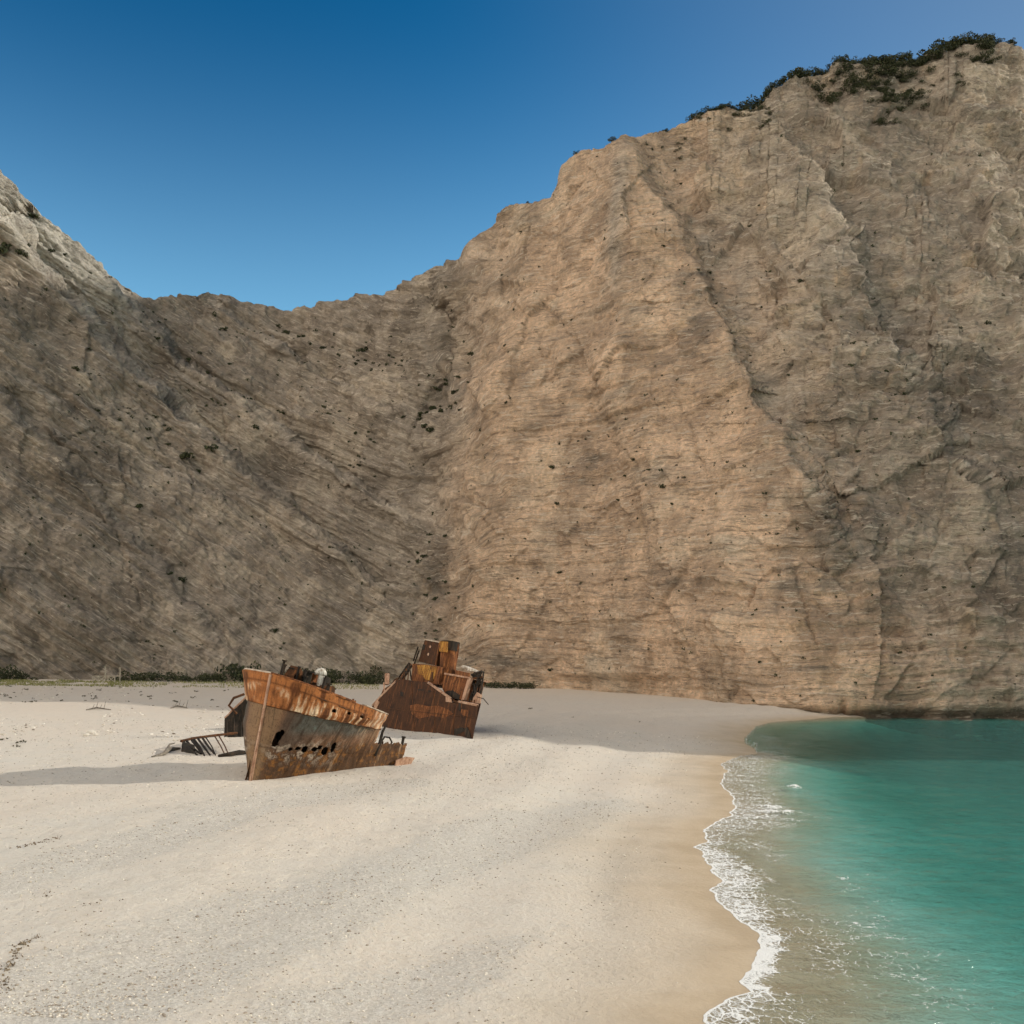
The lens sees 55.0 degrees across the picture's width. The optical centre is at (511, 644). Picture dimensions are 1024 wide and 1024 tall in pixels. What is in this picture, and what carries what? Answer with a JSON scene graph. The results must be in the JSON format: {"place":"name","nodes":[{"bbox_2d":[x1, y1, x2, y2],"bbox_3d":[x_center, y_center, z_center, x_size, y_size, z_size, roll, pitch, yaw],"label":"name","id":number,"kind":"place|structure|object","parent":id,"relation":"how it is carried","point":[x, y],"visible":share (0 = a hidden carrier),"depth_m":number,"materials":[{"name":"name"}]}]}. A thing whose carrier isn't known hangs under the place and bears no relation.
{"place":"outdoors","nodes":[
{"label":"outdoors","id":0,"kind":"place"},
{"bbox_2d":[0,42,1023,743],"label":"cliff","id":1,"kind":"structure","parent":0,"point":[914,212],"depth_m":226.96,"materials":[{"name":"stone"}]},
{"bbox_2d":[0,242,11,253],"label":"cliff shrub","id":2,"kind":"object","parent":1,"relation":"on","point":[2,250],"visible":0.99,"depth_m":271.93,"materials":[{"name":"green plant"}]},
{"bbox_2d":[15,248,28,256],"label":"cliff shrub","id":3,"kind":"object","parent":1,"relation":"on","point":[20,251],"visible":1,"depth_m":273.54,"materials":[{"name":"green plant"}]},
{"bbox_2d":[28,213,39,218],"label":"cliff shrub","id":4,"kind":"object","parent":1,"relation":"on","point":[36,216],"visible":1,"depth_m":289.94,"materials":[{"name":"green plant"}]},
{"bbox_2d":[179,451,194,459],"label":"cliff shrub","id":5,"kind":"object","parent":1,"relation":"on","point":[185,454],"visible":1,"depth_m":274.64,"materials":[{"name":"green plant"}]},
{"bbox_2d":[204,444,218,451],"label":"cliff shrub","id":6,"kind":"object","parent":1,"relation":"on","point":[210,447],"visible":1,"depth_m":274.76,"materials":[{"name":"green plant"}]},
{"bbox_2d":[358,346,367,351],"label":"cliff shrub","id":7,"kind":"object","parent":1,"relation":"on","point":[361,349],"visible":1,"depth_m":292.50,"materials":[{"name":"green plant"}]},
{"bbox_2d":[4,134,1023,717],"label":"cliff plants","id":8,"kind":"object","parent":1,"relation":"on","point":[514,430],"visible":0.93,"depth_m":235.08,"materials":[{"name":"green plant"}]},
{"bbox_2d":[701,106,713,112],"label":"crest tree","id":9,"kind":"object","parent":1,"relation":"on","point":[708,108],"visible":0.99,"depth_m":239.70,"materials":[{"name":"green plant"}]},
{"bbox_2d":[735,101,754,109],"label":"crest tree","id":10,"kind":"object","parent":1,"relation":"on","point":[741,104],"visible":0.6,"depth_m":242.42,"materials":[{"name":"green plant"}]},
{"bbox_2d":[744,94,762,108],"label":"crest tree","id":11,"kind":"object","parent":1,"relation":"on","point":[755,105],"visible":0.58,"depth_m":243.12,"materials":[{"name":"green plant"}]},
{"bbox_2d":[754,91,768,104],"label":"crest tree","id":12,"kind":"object","parent":1,"relation":"on","point":[763,97],"visible":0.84,"depth_m":242.74,"materials":[{"name":"green plant"}]},
{"bbox_2d":[762,84,777,94],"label":"crest tree","id":13,"kind":"object","parent":1,"relation":"on","point":[769,90],"visible":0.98,"depth_m":241.71,"materials":[{"name":"green plant"}]},
{"bbox_2d":[764,80,779,91],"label":"crest tree","id":14,"kind":"object","parent":1,"relation":"on","point":[771,86],"visible":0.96,"depth_m":241.43,"materials":[{"name":"green plant"}]},
{"bbox_2d":[773,78,783,86],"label":"crest tree","id":15,"kind":"object","parent":1,"relation":"on","point":[781,82],"visible":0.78,"depth_m":241.34,"materials":[{"name":"green plant"}]},
{"bbox_2d":[780,73,793,79],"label":"crest tree","id":16,"kind":"object","parent":1,"relation":"on","point":[789,77],"visible":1,"depth_m":240.20,"materials":[{"name":"green plant"}]},
{"bbox_2d":[786,67,806,77],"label":"crest tree","id":17,"kind":"object","parent":1,"relation":"on","point":[792,71],"visible":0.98,"depth_m":239.74,"materials":[{"name":"green plant"}]},
{"bbox_2d":[794,67,806,77],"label":"crest tree","id":18,"kind":"object","parent":1,"relation":"on","point":[799,75],"visible":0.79,"depth_m":240.23,"materials":[{"name":"green plant"}]},
{"bbox_2d":[802,67,813,76],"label":"crest tree","id":19,"kind":"object","parent":1,"relation":"on","point":[806,74],"visible":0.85,"depth_m":240.32,"materials":[{"name":"green plant"}]},
{"bbox_2d":[804,67,819,75],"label":"crest tree","id":20,"kind":"object","parent":1,"relation":"on","point":[815,69],"visible":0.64,"depth_m":240.63,"materials":[{"name":"green plant"}]},
{"bbox_2d":[808,80,821,88],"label":"summit shrub","id":21,"kind":"object","parent":1,"relation":"on","point":[814,86],"visible":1,"depth_m":237.29,"materials":[{"name":"green plant"}]},
{"bbox_2d":[814,69,825,75],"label":"summit shrub","id":22,"kind":"object","parent":1,"relation":"on","point":[820,71],"visible":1,"depth_m":239.93,"materials":[{"name":"green plant"}]},
{"bbox_2d":[813,82,827,91],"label":"summit shrub","id":23,"kind":"object","parent":1,"relation":"on","point":[819,88],"visible":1,"depth_m":237.80,"materials":[{"name":"green plant"}]},
{"bbox_2d":[815,91,833,99],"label":"summit shrub","id":24,"kind":"object","parent":1,"relation":"on","point":[820,95],"visible":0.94,"depth_m":238.44,"materials":[{"name":"green plant"}]},
{"bbox_2d":[825,76,839,82],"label":"summit shrub","id":25,"kind":"object","parent":1,"relation":"on","point":[834,79],"visible":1,"depth_m":238.82,"materials":[{"name":"green plant"}]},
{"bbox_2d":[826,91,842,100],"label":"summit shrub","id":26,"kind":"object","parent":1,"relation":"on","point":[836,94],"visible":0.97,"depth_m":236.08,"materials":[{"name":"green plant"}]},
{"bbox_2d":[841,56,860,69],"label":"summit shrub","id":27,"kind":"object","parent":1,"relation":"on","point":[852,61],"visible":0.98,"depth_m":237.04,"materials":[{"name":"green plant"}]},
{"bbox_2d":[843,76,860,84],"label":"summit shrub","id":28,"kind":"object","parent":1,"relation":"on","point":[853,80],"visible":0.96,"depth_m":234.69,"materials":[{"name":"green plant"}]},
{"bbox_2d":[845,70,859,82],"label":"summit shrub","id":29,"kind":"object","parent":1,"relation":"on","point":[855,71],"visible":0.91,"depth_m":236.07,"materials":[{"name":"green plant"}]},
{"bbox_2d":[843,84,862,92],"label":"summit shrub","id":30,"kind":"object","parent":1,"relation":"on","point":[851,90],"visible":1,"depth_m":233.76,"materials":[{"name":"green plant"}]},
{"bbox_2d":[859,81,874,91],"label":"summit shrub","id":31,"kind":"object","parent":1,"relation":"on","point":[868,87],"visible":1,"depth_m":232.75,"materials":[{"name":"green plant"}]},
{"bbox_2d":[857,71,877,85],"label":"summit shrub","id":32,"kind":"object","parent":1,"relation":"on","point":[866,79],"visible":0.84,"depth_m":234.15,"materials":[{"name":"green plant"}]},
{"bbox_2d":[859,60,875,67],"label":"summit shrub","id":33,"kind":"object","parent":1,"relation":"on","point":[866,62],"visible":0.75,"depth_m":237.33,"materials":[{"name":"green plant"}]},
{"bbox_2d":[860,64,877,73],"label":"summit shrub","id":34,"kind":"object","parent":1,"relation":"on","point":[872,70],"visible":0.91,"depth_m":236.58,"materials":[{"name":"green plant"}]},
{"bbox_2d":[862,54,877,62],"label":"crest tree","id":35,"kind":"object","parent":1,"relation":"on","point":[868,58],"visible":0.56,"depth_m":239.73,"materials":[{"name":"green plant"}]},
{"bbox_2d":[866,73,876,79],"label":"summit shrub","id":36,"kind":"object","parent":1,"relation":"on","point":[871,76],"visible":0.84,"depth_m":236.41,"materials":[{"name":"green plant"}]},
{"bbox_2d":[867,56,880,65],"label":"summit shrub","id":37,"kind":"object","parent":1,"relation":"on","point":[872,57],"visible":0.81,"depth_m":238.20,"materials":[{"name":"green plant"}]},
{"bbox_2d":[873,117,886,124],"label":"summit shrub","id":38,"kind":"object","parent":1,"relation":"on","point":[880,120],"visible":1,"depth_m":229.42,"materials":[{"name":"green plant"}]},
{"bbox_2d":[876,68,885,75],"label":"summit shrub","id":39,"kind":"object","parent":1,"relation":"on","point":[881,71],"visible":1,"depth_m":236.45,"materials":[{"name":"green plant"}]},
{"bbox_2d":[878,96,890,102],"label":"summit shrub","id":40,"kind":"object","parent":1,"relation":"on","point":[888,98],"visible":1,"depth_m":232.21,"materials":[{"name":"green plant"}]},
{"bbox_2d":[877,54,891,61],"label":"crest tree","id":41,"kind":"object","parent":1,"relation":"on","point":[885,56],"visible":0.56,"depth_m":239.80,"materials":[{"name":"green plant"}]},
{"bbox_2d":[876,64,892,68],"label":"summit shrub","id":42,"kind":"object","parent":1,"relation":"on","point":[886,67],"visible":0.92,"depth_m":237.58,"materials":[{"name":"green plant"}]},
{"bbox_2d":[880,57,891,67],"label":"summit shrub","id":43,"kind":"object","parent":1,"relation":"on","point":[889,62],"visible":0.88,"depth_m":239.27,"materials":[{"name":"green plant"}]},
{"bbox_2d":[880,66,897,77],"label":"summit shrub","id":44,"kind":"object","parent":1,"relation":"on","point":[890,71],"visible":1,"depth_m":236.51,"materials":[{"name":"green plant"}]},
{"bbox_2d":[884,77,893,84],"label":"summit shrub","id":45,"kind":"object","parent":1,"relation":"on","point":[888,80],"visible":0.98,"depth_m":236.78,"materials":[{"name":"green plant"}]},
{"bbox_2d":[884,56,896,64],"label":"summit shrub","id":46,"kind":"object","parent":1,"relation":"on","point":[890,60],"visible":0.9,"depth_m":239.16,"materials":[{"name":"green plant"}]},
{"bbox_2d":[885,96,898,101],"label":"summit shrub","id":47,"kind":"object","parent":1,"relation":"on","point":[894,98],"visible":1,"depth_m":231.14,"materials":[{"name":"green plant"}]},
{"bbox_2d":[891,52,906,61],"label":"crest tree","id":48,"kind":"object","parent":1,"relation":"on","point":[900,56],"visible":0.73,"depth_m":240.50,"materials":[{"name":"green plant"}]},
{"bbox_2d":[889,92,911,103],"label":"summit shrub","id":49,"kind":"object","parent":1,"relation":"on","point":[896,94],"visible":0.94,"depth_m":232.22,"materials":[{"name":"green plant"}]},
{"bbox_2d":[893,69,911,78],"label":"summit shrub","id":50,"kind":"object","parent":1,"relation":"on","point":[906,72],"visible":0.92,"depth_m":239.58,"materials":[{"name":"green plant"}]},
{"bbox_2d":[895,69,913,78],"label":"summit shrub","id":51,"kind":"object","parent":1,"relation":"on","point":[904,70],"visible":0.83,"depth_m":239.08,"materials":[{"name":"green plant"}]},
{"bbox_2d":[900,50,914,61],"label":"crest tree","id":52,"kind":"object","parent":1,"relation":"on","point":[908,55],"visible":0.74,"depth_m":239.86,"materials":[{"name":"green plant"}]},
{"bbox_2d":[900,87,914,96],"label":"summit shrub","id":53,"kind":"object","parent":1,"relation":"on","point":[904,93],"visible":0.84,"depth_m":234.41,"materials":[{"name":"green plant"}]},
{"bbox_2d":[899,72,915,82],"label":"summit shrub","id":54,"kind":"object","parent":1,"relation":"on","point":[913,74],"visible":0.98,"depth_m":238.59,"materials":[{"name":"green plant"}]},
{"bbox_2d":[909,91,919,99],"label":"summit shrub","id":55,"kind":"object","parent":1,"relation":"on","point":[913,96],"visible":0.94,"depth_m":235.23,"materials":[{"name":"green plant"}]},
{"bbox_2d":[908,57,926,67],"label":"summit shrub","id":56,"kind":"object","parent":1,"relation":"on","point":[917,61],"visible":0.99,"depth_m":240.04,"materials":[{"name":"green plant"}]},
{"bbox_2d":[913,89,931,98],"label":"summit shrub","id":57,"kind":"object","parent":1,"relation":"on","point":[922,93],"visible":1,"depth_m":234.89,"materials":[{"name":"green plant"}]},
{"bbox_2d":[917,55,937,62],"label":"summit shrub","id":58,"kind":"object","parent":1,"relation":"on","point":[929,58],"visible":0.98,"depth_m":239.41,"materials":[{"name":"green plant"}]},
{"bbox_2d":[916,39,943,55],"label":"crest tree","id":59,"kind":"object","parent":1,"relation":"on","point":[932,49],"visible":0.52,"depth_m":240.23,"materials":[{"name":"green plant"}]},
{"bbox_2d":[932,50,941,57],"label":"summit shrub","id":60,"kind":"object","parent":1,"relation":"on","point":[937,51],"visible":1,"depth_m":238.81,"materials":[{"name":"green plant"}]},
{"bbox_2d":[930,48,946,58],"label":"summit shrub","id":61,"kind":"object","parent":1,"relation":"on","point":[933,54],"visible":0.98,"depth_m":239.06,"materials":[{"name":"green plant"}]},
{"bbox_2d":[932,43,950,51],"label":"summit shrub","id":62,"kind":"object","parent":1,"relation":"on","point":[941,47],"visible":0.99,"depth_m":238.77,"materials":[{"name":"green plant"}]},
{"bbox_2d":[929,38,955,50],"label":"crest tree","id":63,"kind":"object","parent":1,"relation":"on","point":[943,43],"visible":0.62,"depth_m":240.57,"materials":[{"name":"green plant"}]},
{"bbox_2d":[944,35,961,46],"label":"crest tree","id":64,"kind":"object","parent":1,"relation":"on","point":[957,41],"visible":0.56,"depth_m":239.81,"materials":[{"name":"green plant"}]},
{"bbox_2d":[949,36,972,45],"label":"crest tree","id":65,"kind":"object","parent":1,"relation":"on","point":[970,39],"visible":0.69,"depth_m":240.62,"materials":[{"name":"green plant"}]},
{"bbox_2d":[954,52,968,57],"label":"summit shrub","id":66,"kind":"object","parent":1,"relation":"on","point":[959,53],"visible":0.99,"depth_m":239.12,"materials":[{"name":"green plant"}]},
{"bbox_2d":[955,31,974,46],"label":"summit shrub","id":67,"kind":"object","parent":1,"relation":"on","point":[963,36],"visible":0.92,"depth_m":239.29,"materials":[{"name":"green plant"}]},
{"bbox_2d":[964,33,979,42],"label":"crest tree","id":68,"kind":"object","parent":1,"relation":"on","point":[976,35],"visible":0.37,"depth_m":240.67,"materials":[{"name":"green plant"}]},
{"bbox_2d":[976,38,986,47],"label":"summit shrub","id":69,"kind":"object","parent":1,"relation":"on","point":[981,44],"visible":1,"depth_m":237.67,"materials":[{"name":"green plant"}]},
{"bbox_2d":[975,33,994,44],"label":"summit shrub","id":70,"kind":"object","parent":1,"relation":"on","point":[979,39],"visible":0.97,"depth_m":238.09,"materials":[{"name":"green plant"}]},
{"bbox_2d":[976,49,994,58],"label":"summit shrub","id":71,"kind":"object","parent":1,"relation":"on","point":[989,52],"visible":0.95,"depth_m":236.91,"materials":[{"name":"green plant"}]},
{"bbox_2d":[975,34,995,42],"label":"crest tree","id":72,"kind":"object","parent":1,"relation":"on","point":[993,38],"visible":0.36,"depth_m":240.59,"materials":[{"name":"green plant"}]},
{"bbox_2d":[975,41,996,49],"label":"summit shrub","id":73,"kind":"object","parent":1,"relation":"on","point":[990,44],"visible":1,"depth_m":238.01,"materials":[{"name":"green plant"}]},
{"bbox_2d":[0,679,1023,1023],"bbox_3d":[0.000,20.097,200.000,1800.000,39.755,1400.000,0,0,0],"label":"beach","id":74,"kind":"structure","parent":0,"point":[696,967],"depth_m":49.37,"materials":[{"name":"sand"}]},
{"bbox_2d":[0,664,18,679],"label":"bush","id":75,"kind":"object","parent":74,"relation":"on","point":[3,674],"visible":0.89,"depth_m":234.42,"materials":[{"name":"green plant"}]},
{"bbox_2d":[5,670,38,679],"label":"bush","id":76,"kind":"object","parent":74,"relation":"on","point":[21,676],"visible":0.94,"depth_m":234.55,"materials":[{"name":"green plant"}]},
{"bbox_2d":[86,702,110,709],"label":"driftwood branch","id":77,"kind":"object","parent":74,"relation":"on","point":[96,707],"visible":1,"depth_m":143.47,"materials":[{"name":"grey wood"}]},
{"bbox_2d":[0,823,202,993],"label":"dry seaweed","id":78,"kind":"object","parent":74,"relation":"on","point":[20,943],"visible":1,"depth_m":33.02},
{"bbox_2d":[92,666,120,681],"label":"timber frame","id":79,"kind":"object","parent":74,"relation":"on","point":[98,677],"visible":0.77,"depth_m":227.71,"materials":[{"name":"grey wood"}]},
{"bbox_2d":[0,684,230,740],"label":"rubble","id":80,"kind":"object","parent":74,"relation":"on","point":[117,720],"visible":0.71,"depth_m":124.98,"materials":[{"name":"stone"}]},
{"bbox_2d":[106,676,129,680],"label":"bush","id":81,"kind":"object","parent":74,"relation":"on","point":[116,678],"visible":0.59,"depth_m":233.87,"materials":[{"name":"green plant"}]},
{"bbox_2d":[121,670,145,680],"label":"bush","id":82,"kind":"object","parent":74,"relation":"on","point":[131,678],"visible":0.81,"depth_m":234.09,"materials":[{"name":"green plant"}]},
{"bbox_2d":[134,672,162,680],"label":"bush","id":83,"kind":"object","parent":74,"relation":"on","point":[142,677],"visible":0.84,"depth_m":234.18,"materials":[{"name":"green plant"}]},
{"bbox_2d":[144,670,184,681],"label":"bush","id":84,"kind":"object","parent":74,"relation":"on","point":[167,677],"visible":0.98,"depth_m":234.11,"materials":[{"name":"green plant"}]},
{"bbox_2d":[151,743,180,756],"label":"driftwood plank","id":85,"kind":"object","parent":74,"relation":"on","point":[167,749],"visible":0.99,"depth_m":90.51,"materials":[{"name":"grey wood"}]},
{"bbox_2d":[173,672,193,681],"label":"bush","id":86,"kind":"object","parent":74,"relation":"on","point":[186,678],"visible":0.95,"depth_m":234.02,"materials":[{"name":"green plant"}]},
{"bbox_2d":[0,679,378,688],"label":"grass","id":87,"kind":"structure","parent":74,"relation":"on","point":[7,682],"depth_m":220.90,"materials":[{"name":"plant"}]},
{"bbox_2d":[193,672,214,681],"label":"bush","id":88,"kind":"object","parent":74,"relation":"on","point":[206,678],"visible":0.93,"depth_m":234.16,"materials":[{"name":"green plant"}]},
{"bbox_2d":[180,732,245,756],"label":"wreck grating","id":89,"kind":"object","parent":74,"relation":"on","point":[187,747],"visible":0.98,"depth_m":90.97,"materials":[{"name":"metal"}]},
{"bbox_2d":[212,673,226,681],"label":"bush","id":90,"kind":"object","parent":74,"relation":"on","point":[217,678],"visible":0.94,"depth_m":234.20,"materials":[{"name":"green plant"}]},
{"bbox_2d":[224,693,246,736],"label":"wreck plate","id":91,"kind":"object","parent":74,"relation":"on","point":[234,718],"visible":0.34,"depth_m":105.79,"materials":[{"name":"metal"}]},
{"bbox_2d":[213,660,260,682],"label":"bush","id":92,"kind":"object","parent":74,"relation":"on","point":[237,673],"visible":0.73,"depth_m":234.65,"materials":[{"name":"green plant"}]},
{"bbox_2d":[242,659,413,780],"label":"shipwreck bow","id":93,"kind":"object","parent":74,"relation":"on","point":[297,721],"visible":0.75,"depth_m":74.76,"materials":[{"name":"metal"}]},
{"bbox_2d":[323,669,350,683],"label":"bush","id":94,"kind":"object","parent":74,"relation":"on","point":[332,675],"visible":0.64,"depth_m":229.69,"materials":[{"name":"green plant"}]},
{"bbox_2d":[344,665,383,683],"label":"bush","id":95,"kind":"object","parent":74,"relation":"on","point":[362,679],"visible":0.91,"depth_m":230.81,"materials":[{"name":"green plant"}]},
{"bbox_2d":[0,718,728,1023],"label":"pebbles","id":96,"kind":"object","parent":74,"relation":"on","point":[126,996],"visible":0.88,"depth_m":40.61,"materials":[{"name":"stone"}]},
{"bbox_2d":[359,669,389,684],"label":"bush","id":97,"kind":"object","parent":74,"relation":"on","point":[380,677],"visible":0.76,"depth_m":230.67,"materials":[{"name":"green plant"}]},
{"bbox_2d":[372,639,489,738],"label":"shipwreck stern","id":98,"kind":"object","parent":74,"relation":"on","point":[420,701],"visible":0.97,"depth_m":115.61,"materials":[{"name":"metal"}]},
{"bbox_2d":[484,680,506,687],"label":"bush","id":99,"kind":"object","parent":74,"relation":"on","point":[486,684],"visible":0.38,"depth_m":220.89,"materials":[{"name":"green plant"}]},
{"bbox_2d":[486,681,522,687],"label":"bush","id":100,"kind":"object","parent":74,"relation":"on","point":[498,684],"visible":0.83,"depth_m":217.56,"materials":[{"name":"green plant"}]},
{"bbox_2d":[508,681,540,688],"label":"bush","id":101,"kind":"object","parent":74,"relation":"on","point":[527,685],"visible":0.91,"depth_m":215.77,"materials":[{"name":"green plant"}]},
{"bbox_2d":[0,0,1023,310],"label":"sky","id":102,"kind":"structure","parent":0,"point":[284,155],"materials":[{"name":"blue"}]},
{"bbox_2d":[694,717,1023,1023],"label":"sea","id":103,"kind":"structure","parent":0,"point":[764,956],"depth_m":51.91,"materials":[{"name":"liquid"}]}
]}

